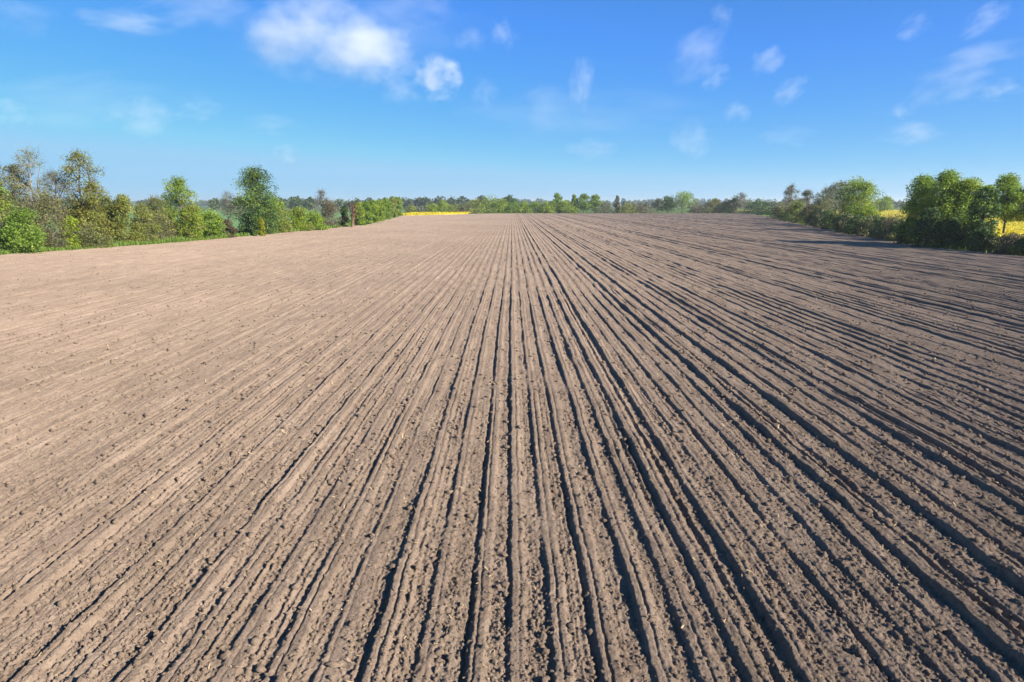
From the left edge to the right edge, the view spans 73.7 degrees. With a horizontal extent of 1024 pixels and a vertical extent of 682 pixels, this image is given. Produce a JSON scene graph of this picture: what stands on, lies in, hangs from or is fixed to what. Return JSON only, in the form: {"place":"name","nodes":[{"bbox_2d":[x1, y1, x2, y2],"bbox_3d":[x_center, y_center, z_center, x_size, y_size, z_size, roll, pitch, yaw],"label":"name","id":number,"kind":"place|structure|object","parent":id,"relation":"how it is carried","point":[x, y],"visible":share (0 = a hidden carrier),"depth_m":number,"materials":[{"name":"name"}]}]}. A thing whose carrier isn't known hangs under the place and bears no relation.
{"place":"outdoors","nodes":[
{"label":"outdoors","id":0,"kind":"place"},
{"bbox_2d":[42,211,406,244],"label":"cereal field","id":1,"kind":"structure","parent":0,"point":[235,224],"depth_m":259.81,"materials":[{"name":"green plant"}]},
{"bbox_2d":[0,213,1023,681],"bbox_3d":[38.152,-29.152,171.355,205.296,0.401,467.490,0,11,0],"label":"ploughed field","id":2,"kind":"structure","parent":0,"point":[758,251],"depth_m":14.15,"materials":[{"name":"soil"}]},
{"bbox_2d":[0,214,1023,255],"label":"verge grass","id":3,"kind":"structure","parent":0,"point":[3,251],"depth_m":85.76,"materials":[{"name":"green plant"}]},
{"bbox_2d":[0,0,1023,201],"label":"sky","id":4,"kind":"structure","parent":0,"point":[632,100],"materials":[{"name":"blue"}]},
{"bbox_2d":[2,263,1023,681],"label":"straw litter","id":5,"kind":"object","parent":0,"point":[468,507],"visible":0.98,"depth_m":11.22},
{"bbox_2d":[47,203,1022,559],"bbox_3d":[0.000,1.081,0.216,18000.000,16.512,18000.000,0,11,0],"label":"ground","id":6,"kind":"structure","parent":0,"point":[501,209],"depth_m":713.65,"materials":[{"name":"green plant"}]},
{"bbox_2d":[0,161,14,229],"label":"tree","id":7,"kind":"object","parent":6,"relation":"on","point":[4,194],"visible":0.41,"depth_m":76.06,"materials":[{"name":"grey plant"}]},
{"bbox_2d":[0,180,29,247],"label":"tall bush","id":8,"kind":"object","parent":6,"relation":"on","point":[3,206],"visible":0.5,"depth_m":71.92,"materials":[{"name":"green plant"}]},
{"bbox_2d":[0,161,32,209],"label":"tree","id":9,"kind":"object","parent":6,"relation":"on","point":[10,167],"visible":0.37,"depth_m":79.59,"materials":[{"name":"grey plant"}]},
{"bbox_2d":[0,203,48,253],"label":"bush","id":10,"kind":"object","parent":6,"relation":"on","point":[12,233],"visible":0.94,"depth_m":70.33,"materials":[{"name":"green plant"}]},
{"bbox_2d":[0,140,56,245],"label":"birch tree","id":11,"kind":"object","parent":6,"relation":"on","point":[28,175],"visible":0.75,"depth_m":78.50,"materials":[{"name":"green plant"}]},
{"bbox_2d":[23,186,74,248],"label":"thicket","id":12,"kind":"object","parent":6,"relation":"on","point":[51,239],"visible":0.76,"depth_m":75.65,"materials":[{"name":"green plant"}]},
{"bbox_2d":[31,166,79,245],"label":"tree","id":13,"kind":"object","parent":6,"relation":"on","point":[60,182],"visible":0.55,"depth_m":79.97,"materials":[{"name":"green plant"}]},
{"bbox_2d":[58,215,80,247],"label":"bush","id":14,"kind":"object","parent":6,"relation":"on","point":[71,224],"visible":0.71,"depth_m":77.78,"materials":[{"name":"green plant"}]},
{"bbox_2d":[56,147,104,221],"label":"tree","id":15,"kind":"object","parent":6,"relation":"on","point":[75,156],"visible":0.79,"depth_m":80.07,"materials":[{"name":"green plant"}]},
{"bbox_2d":[72,221,114,248],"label":"scrub","id":16,"kind":"object","parent":6,"relation":"on","point":[90,237],"visible":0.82,"depth_m":79.12,"materials":[{"name":"green plant"}]},
{"bbox_2d":[74,179,115,247],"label":"tall bush","id":17,"kind":"object","parent":6,"relation":"on","point":[92,216],"visible":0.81,"depth_m":80.16,"materials":[{"name":"green plant"}]},
{"bbox_2d":[105,194,144,242],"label":"bush","id":18,"kind":"object","parent":6,"relation":"on","point":[123,201],"visible":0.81,"depth_m":85.72,"materials":[{"name":"green plant"}]},
{"bbox_2d":[128,200,160,243],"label":"thicket","id":19,"kind":"object","parent":6,"relation":"on","point":[142,213],"visible":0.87,"depth_m":87.89,"materials":[{"name":"green plant"}]},
{"bbox_2d":[133,205,167,241],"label":"bush","id":20,"kind":"object","parent":6,"relation":"on","point":[152,232],"visible":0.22,"depth_m":91.81,"materials":[{"name":"green plant"}]},
{"bbox_2d":[137,194,176,239],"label":"thicket","id":21,"kind":"object","parent":6,"relation":"on","point":[165,233],"visible":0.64,"depth_m":91.65,"materials":[{"name":"green plant"}]},
{"bbox_2d":[158,208,183,238],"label":"bush","id":22,"kind":"object","parent":6,"relation":"on","point":[179,233],"visible":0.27,"depth_m":96.20,"materials":[{"name":"green plant"}]},
{"bbox_2d":[160,174,202,236],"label":"tree","id":23,"kind":"object","parent":6,"relation":"on","point":[177,190],"visible":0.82,"depth_m":95.47,"materials":[{"name":"green plant"}]},
{"bbox_2d":[176,204,207,239],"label":"bush","id":24,"kind":"object","parent":6,"relation":"on","point":[193,232],"visible":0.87,"depth_m":96.12,"materials":[{"name":"green plant"}]},
{"bbox_2d":[199,207,229,238],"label":"bush","id":25,"kind":"object","parent":6,"relation":"on","point":[213,223],"visible":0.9,"depth_m":101.06,"materials":[{"name":"green plant"}]},
{"bbox_2d":[218,190,235,218],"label":"tree","id":26,"kind":"object","parent":6,"relation":"on","point":[227,205],"visible":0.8,"depth_m":155.99,"materials":[{"name":"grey plant"}]},
{"bbox_2d":[220,219,237,237],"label":"shrub","id":27,"kind":"object","parent":6,"relation":"on","point":[229,228],"visible":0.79,"depth_m":104.13,"materials":[{"name":"brown plant"}]},
{"bbox_2d":[237,211,259,234],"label":"bush","id":28,"kind":"object","parent":6,"relation":"on","point":[251,225],"visible":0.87,"depth_m":112.44,"materials":[{"name":"green plant"}]},
{"bbox_2d":[230,163,284,233],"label":"tree","id":29,"kind":"object","parent":6,"relation":"on","point":[255,187],"visible":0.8,"depth_m":114.70,"materials":[{"name":"green plant"}]},
{"bbox_2d":[257,217,265,235],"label":"sapling","id":30,"kind":"object","parent":6,"relation":"on","point":[262,227],"visible":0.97,"depth_m":109.69,"materials":[{"name":"green plant"}]},
{"bbox_2d":[269,200,295,232],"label":"bush","id":31,"kind":"object","parent":6,"relation":"on","point":[286,225],"visible":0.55,"depth_m":122.73,"materials":[{"name":"green plant"}]},
{"bbox_2d":[287,205,315,230],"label":"bush","id":32,"kind":"object","parent":6,"relation":"on","point":[297,220],"visible":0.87,"depth_m":130.37,"materials":[{"name":"green plant"}]},
{"bbox_2d":[306,210,328,229],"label":"bush","id":33,"kind":"object","parent":6,"relation":"on","point":[316,219],"visible":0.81,"depth_m":134.87,"materials":[{"name":"green plant"}]},
{"bbox_2d":[310,187,333,223],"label":"tree","id":34,"kind":"object","parent":6,"relation":"on","point":[321,195],"visible":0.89,"depth_m":149.86,"materials":[{"name":"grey plant"}]},
{"bbox_2d":[322,201,342,225],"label":"thicket","id":35,"kind":"object","parent":6,"relation":"on","point":[331,207],"visible":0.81,"depth_m":149.91,"materials":[{"name":"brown plant"}]},
{"bbox_2d":[339,205,349,226],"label":"bush","id":36,"kind":"object","parent":6,"relation":"on","point":[344,216],"visible":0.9,"depth_m":155.84,"materials":[{"name":"green plant"}]},
{"bbox_2d":[343,199,361,226],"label":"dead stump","id":37,"kind":"object","parent":6,"relation":"on","point":[352,212],"visible":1,"depth_m":153.19,"materials":[{"name":"brown wood"}]},
{"bbox_2d":[354,201,367,224],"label":"hedge bush","id":38,"kind":"object","parent":6,"relation":"on","point":[360,217],"visible":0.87,"depth_m":165.46,"materials":[{"name":"green plant"}]},
{"bbox_2d":[362,201,372,223],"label":"hedge bush","id":39,"kind":"object","parent":6,"relation":"on","point":[368,208],"visible":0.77,"depth_m":176.03,"materials":[{"name":"green plant"}]},
{"bbox_2d":[369,199,379,222],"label":"hedge bush","id":40,"kind":"object","parent":6,"relation":"on","point":[375,209],"visible":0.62,"depth_m":188.47,"materials":[{"name":"green plant"}]},
{"bbox_2d":[376,199,385,220],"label":"hedge bush","id":41,"kind":"object","parent":6,"relation":"on","point":[382,214],"visible":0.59,"depth_m":207.75,"materials":[{"name":"green plant"}]},
{"bbox_2d":[382,197,392,219],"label":"hedge bush","id":42,"kind":"object","parent":6,"relation":"on","point":[387,207],"visible":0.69,"depth_m":231.20,"materials":[{"name":"green plant"}]},
{"bbox_2d":[388,196,397,217],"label":"hedge bush","id":43,"kind":"object","parent":6,"relation":"on","point":[392,201],"visible":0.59,"depth_m":261.36,"materials":[{"name":"green plant"}]},
{"bbox_2d":[394,196,403,215],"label":"hedge bush","id":44,"kind":"object","parent":6,"relation":"on","point":[399,202],"visible":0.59,"depth_m":300.79,"materials":[{"name":"green plant"}]},
{"bbox_2d":[398,212,470,215],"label":"rapeseed crop","id":45,"kind":"object","parent":6,"relation":"on","point":[424,213],"visible":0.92,"depth_m":345.99,"materials":[{"name":"yellow plant"}]},
{"bbox_2d":[437,200,451,211],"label":"bush","id":46,"kind":"object","parent":6,"relation":"on","point":[442,205],"visible":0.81,"depth_m":424.01,"materials":[{"name":"green plant"}]},
{"bbox_2d":[13,195,918,209],"bbox_3d":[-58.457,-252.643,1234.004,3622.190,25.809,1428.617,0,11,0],"label":"distant wood","id":47,"kind":"object","parent":6,"relation":"on","point":[297,201],"visible":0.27,"depth_m":793.99,"materials":[{"name":"green plant"}]},
{"bbox_2d":[464,198,483,212],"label":"bush","id":48,"kind":"object","parent":6,"relation":"on","point":[473,203],"visible":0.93,"depth_m":402.95,"materials":[{"name":"green plant"}]},
{"bbox_2d":[475,195,502,212],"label":"bush","id":49,"kind":"object","parent":6,"relation":"on","point":[488,203],"visible":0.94,"depth_m":404.41,"materials":[{"name":"green plant"}]},
{"bbox_2d":[494,198,508,212],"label":"bush","id":50,"kind":"object","parent":6,"relation":"on","point":[502,204],"visible":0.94,"depth_m":402.55,"materials":[{"name":"green plant"}]},
{"bbox_2d":[505,202,523,212],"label":"bush","id":51,"kind":"object","parent":6,"relation":"on","point":[514,205],"visible":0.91,"depth_m":401.02,"materials":[{"name":"green plant"}]},
{"bbox_2d":[515,200,533,212],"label":"bush","id":52,"kind":"object","parent":6,"relation":"on","point":[524,204],"visible":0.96,"depth_m":401.59,"materials":[{"name":"green plant"}]},
{"bbox_2d":[526,201,542,212],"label":"bush","id":53,"kind":"object","parent":6,"relation":"on","point":[535,204],"visible":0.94,"depth_m":401.21,"materials":[{"name":"green plant"}]},
{"bbox_2d":[539,201,555,212],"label":"bush","id":54,"kind":"object","parent":6,"relation":"on","point":[546,208],"visible":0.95,"depth_m":400.53,"materials":[{"name":"green plant"}]},
{"bbox_2d":[550,193,564,212],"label":"tree","id":55,"kind":"object","parent":6,"relation":"on","point":[555,202],"visible":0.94,"depth_m":402.32,"materials":[{"name":"green plant"}]},
{"bbox_2d":[558,200,577,212],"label":"bush","id":56,"kind":"object","parent":6,"relation":"on","point":[569,208],"visible":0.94,"depth_m":400.87,"materials":[{"name":"green plant"}]},
{"bbox_2d":[577,192,591,212],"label":"tree","id":57,"kind":"object","parent":6,"relation":"on","point":[582,199],"visible":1,"depth_m":401.77,"materials":[{"name":"green plant"}]},
{"bbox_2d":[588,194,602,210],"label":"tree","id":58,"kind":"object","parent":6,"relation":"on","point":[595,198],"visible":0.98,"depth_m":402.45,"materials":[{"name":"green plant"}]},
{"bbox_2d":[593,202,616,212],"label":"bush","id":59,"kind":"object","parent":6,"relation":"on","point":[609,210],"visible":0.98,"depth_m":402.11,"materials":[{"name":"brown plant"}]},
{"bbox_2d":[614,202,637,212],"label":"bush","id":60,"kind":"object","parent":6,"relation":"on","point":[627,208],"visible":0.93,"depth_m":400.16,"materials":[{"name":"green plant"}]},
{"bbox_2d":[631,201,658,212],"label":"bush","id":61,"kind":"object","parent":6,"relation":"on","point":[642,208],"visible":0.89,"depth_m":401.50,"materials":[{"name":"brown plant"}]},
{"bbox_2d":[649,198,667,211],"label":"tree","id":62,"kind":"object","parent":6,"relation":"on","point":[659,205],"visible":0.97,"depth_m":403.00,"materials":[{"name":"green plant"}]},
{"bbox_2d":[659,195,674,212],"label":"tree","id":63,"kind":"object","parent":6,"relation":"on","point":[667,200],"visible":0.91,"depth_m":402.44,"materials":[{"name":"green plant"}]},
{"bbox_2d":[671,190,699,212],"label":"tree","id":64,"kind":"object","parent":6,"relation":"on","point":[686,197],"visible":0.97,"depth_m":403.20,"materials":[{"name":"green plant"}]},
{"bbox_2d":[687,203,706,212],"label":"bush","id":65,"kind":"object","parent":6,"relation":"on","point":[698,208],"visible":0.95,"depth_m":397.09,"materials":[{"name":"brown plant"}]},
{"bbox_2d":[702,198,722,212],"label":"bush","id":66,"kind":"object","parent":6,"relation":"on","point":[716,203],"visible":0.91,"depth_m":395.06,"materials":[{"name":"green plant"}]},
{"bbox_2d":[715,200,735,212],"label":"bush","id":67,"kind":"object","parent":6,"relation":"on","point":[726,210],"visible":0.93,"depth_m":392.96,"materials":[{"name":"green plant"}]},
{"bbox_2d":[724,195,742,212],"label":"bush","id":68,"kind":"object","parent":6,"relation":"on","point":[735,205],"visible":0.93,"depth_m":391.43,"materials":[{"name":"green plant"}]},
{"bbox_2d":[740,197,769,213],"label":"bush","id":69,"kind":"object","parent":6,"relation":"on","point":[756,203],"visible":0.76,"depth_m":376.56,"materials":[{"name":"green plant"}]},
{"bbox_2d":[755,199,777,214],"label":"bush","id":70,"kind":"object","parent":6,"relation":"on","point":[765,208],"visible":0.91,"depth_m":338.00,"materials":[{"name":"green plant"}]},
{"bbox_2d":[767,201,785,218],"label":"bush","id":71,"kind":"object","parent":6,"relation":"on","point":[775,208],"visible":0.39,"depth_m":238.55,"materials":[{"name":"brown plant"}]},
{"bbox_2d":[780,200,804,221],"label":"bush","id":72,"kind":"object","parent":6,"relation":"on","point":[793,206],"visible":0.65,"depth_m":203.48,"materials":[{"name":"green plant"}]},
{"bbox_2d":[782,182,803,219],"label":"tree","id":73,"kind":"object","parent":6,"relation":"on","point":[790,189],"visible":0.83,"depth_m":212.41,"materials":[{"name":"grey plant"}]},
{"bbox_2d":[789,207,807,223],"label":"hedge bush","id":74,"kind":"object","parent":6,"relation":"on","point":[799,212],"visible":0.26,"depth_m":184.38,"materials":[{"name":"green plant"}]},
{"bbox_2d":[796,189,816,212],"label":"tree","id":75,"kind":"object","parent":6,"relation":"on","point":[806,192],"visible":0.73,"depth_m":176.04,"materials":[{"name":"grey plant"}]},
{"bbox_2d":[798,203,823,224],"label":"thicket","id":76,"kind":"object","parent":6,"relation":"on","point":[810,208],"visible":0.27,"depth_m":169.31,"materials":[{"name":"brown plant"}]},
{"bbox_2d":[804,206,822,225],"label":"hedge bush","id":77,"kind":"object","parent":6,"relation":"on","point":[809,218],"visible":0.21,"depth_m":162.55,"materials":[{"name":"green plant"}]},
{"bbox_2d":[809,208,835,227],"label":"bramble bush","id":78,"kind":"object","parent":6,"relation":"on","point":[816,221],"visible":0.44,"depth_m":150.09,"materials":[{"name":"green plant"}]},
{"bbox_2d":[810,186,837,210],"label":"tree","id":79,"kind":"object","parent":6,"relation":"on","point":[820,204],"visible":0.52,"depth_m":168.88,"materials":[{"name":"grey plant"}]},
{"bbox_2d":[819,209,841,229],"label":"hedge bush","id":80,"kind":"object","parent":6,"relation":"on","point":[827,221],"visible":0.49,"depth_m":140.13,"materials":[{"name":"green plant"}]},
{"bbox_2d":[820,180,856,212],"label":"tree","id":81,"kind":"object","parent":6,"relation":"on","point":[833,191],"visible":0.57,"depth_m":155.96,"materials":[{"name":"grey plant"}]},
{"bbox_2d":[831,212,853,232],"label":"bramble bush","id":82,"kind":"object","parent":6,"relation":"on","point":[843,219],"visible":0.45,"depth_m":123.05,"materials":[{"name":"green plant"}]},
{"bbox_2d":[844,213,870,234],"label":"hedge bush","id":83,"kind":"object","parent":6,"relation":"on","point":[849,228],"visible":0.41,"depth_m":116.03,"materials":[{"name":"green plant"}]},
{"bbox_2d":[833,175,884,217],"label":"tree","id":84,"kind":"object","parent":6,"relation":"on","point":[865,191],"visible":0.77,"depth_m":129.58,"materials":[{"name":"green plant"}]},
{"bbox_2d":[852,210,879,236],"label":"bramble bush","id":85,"kind":"object","parent":6,"relation":"on","point":[863,225],"visible":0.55,"depth_m":109.34,"materials":[{"name":"green plant"}]},
{"bbox_2d":[710,210,1023,244],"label":"rapeseed crop","id":86,"kind":"object","parent":6,"relation":"on","point":[1018,226],"visible":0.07,"depth_m":130.81,"materials":[{"name":"yellow plant"}]},
{"bbox_2d":[857,203,880,217],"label":"bush","id":87,"kind":"object","parent":6,"relation":"on","point":[869,208],"visible":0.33,"depth_m":125.84,"materials":[{"name":"green plant"}]},
{"bbox_2d":[867,216,891,237],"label":"hedge bush","id":88,"kind":"object","parent":6,"relation":"on","point":[870,235],"visible":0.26,"depth_m":104.02,"materials":[{"name":"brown plant"}]},
{"bbox_2d":[877,195,896,210],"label":"tree","id":89,"kind":"object","parent":6,"relation":"on","point":[885,203],"visible":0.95,"depth_m":419.84,"materials":[{"name":"green plant"}]},
{"bbox_2d":[870,208,906,239],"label":"thicket","id":90,"kind":"object","parent":6,"relation":"on","point":[881,231],"visible":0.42,"depth_m":99.26,"materials":[{"name":"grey plant"}]},
{"bbox_2d":[883,218,904,240],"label":"hedge bush","id":91,"kind":"object","parent":6,"relation":"on","point":[890,236],"visible":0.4,"depth_m":94.58,"materials":[{"name":"green plant"}]},
{"bbox_2d":[893,215,916,243],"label":"bush","id":92,"kind":"object","parent":6,"relation":"on","point":[898,239],"visible":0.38,"depth_m":88.15,"materials":[{"name":"green plant"}]},
{"bbox_2d":[891,172,939,241],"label":"tree","id":93,"kind":"object","parent":6,"relation":"on","point":[920,186],"visible":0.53,"depth_m":85.63,"materials":[{"name":"green plant"}]},
{"bbox_2d":[906,207,949,247],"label":"bush","id":94,"kind":"object","parent":6,"relation":"on","point":[926,227],"visible":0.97,"depth_m":80.62,"materials":[{"name":"green plant"}]},
{"bbox_2d":[910,168,966,242],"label":"tree","id":95,"kind":"object","parent":6,"relation":"on","point":[944,184],"visible":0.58,"depth_m":81.31,"materials":[{"name":"green plant"}]},
{"bbox_2d":[935,215,963,249],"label":"bush","id":96,"kind":"object","parent":6,"relation":"on","point":[945,233],"visible":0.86,"depth_m":79.10,"materials":[{"name":"green plant"}]},
{"bbox_2d":[931,177,989,225],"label":"tree","id":97,"kind":"object","parent":6,"relation":"on","point":[965,190],"visible":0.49,"depth_m":79.99,"materials":[{"name":"green plant"}]},
{"bbox_2d":[952,222,974,249],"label":"hedge bush","id":98,"kind":"object","parent":6,"relation":"on","point":[961,239],"visible":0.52,"depth_m":77.92,"materials":[{"name":"green plant"}]},
{"bbox_2d":[966,227,993,251],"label":"bush","id":99,"kind":"object","parent":6,"relation":"on","point":[977,243],"visible":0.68,"depth_m":73.66,"materials":[{"name":"green plant"}]},
{"bbox_2d":[964,185,1004,241],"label":"tree","id":100,"kind":"object","parent":6,"relation":"on","point":[987,196],"visible":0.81,"depth_m":75.36,"materials":[{"name":"green plant"}]},
{"bbox_2d":[983,231,1001,252],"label":"bush","id":101,"kind":"object","parent":6,"relation":"on","point":[992,238],"visible":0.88,"depth_m":72.30,"materials":[{"name":"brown plant"}]},
{"bbox_2d":[992,229,1023,254],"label":"thicket","id":102,"kind":"object","parent":6,"relation":"on","point":[1011,238],"visible":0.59,"depth_m":69.78,"materials":[{"name":"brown plant"}]},
{"bbox_2d":[994,170,1023,233],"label":"tree","id":103,"kind":"object","parent":6,"relation":"on","point":[1008,186],"visible":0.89,"depth_m":88.56,"materials":[{"name":"green plant"}]},
{"bbox_2d":[1005,238,1023,255],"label":"hedge bush","id":104,"kind":"object","parent":6,"relation":"on","point":[1016,247],"visible":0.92,"depth_m":68.69,"materials":[{"name":"green plant"}]},
{"bbox_2d":[1015,186,1023,222],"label":"tree","id":105,"kind":"object","parent":6,"relation":"on","point":[1021,211],"visible":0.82,"depth_m":88.05,"materials":[{"name":"green plant"}]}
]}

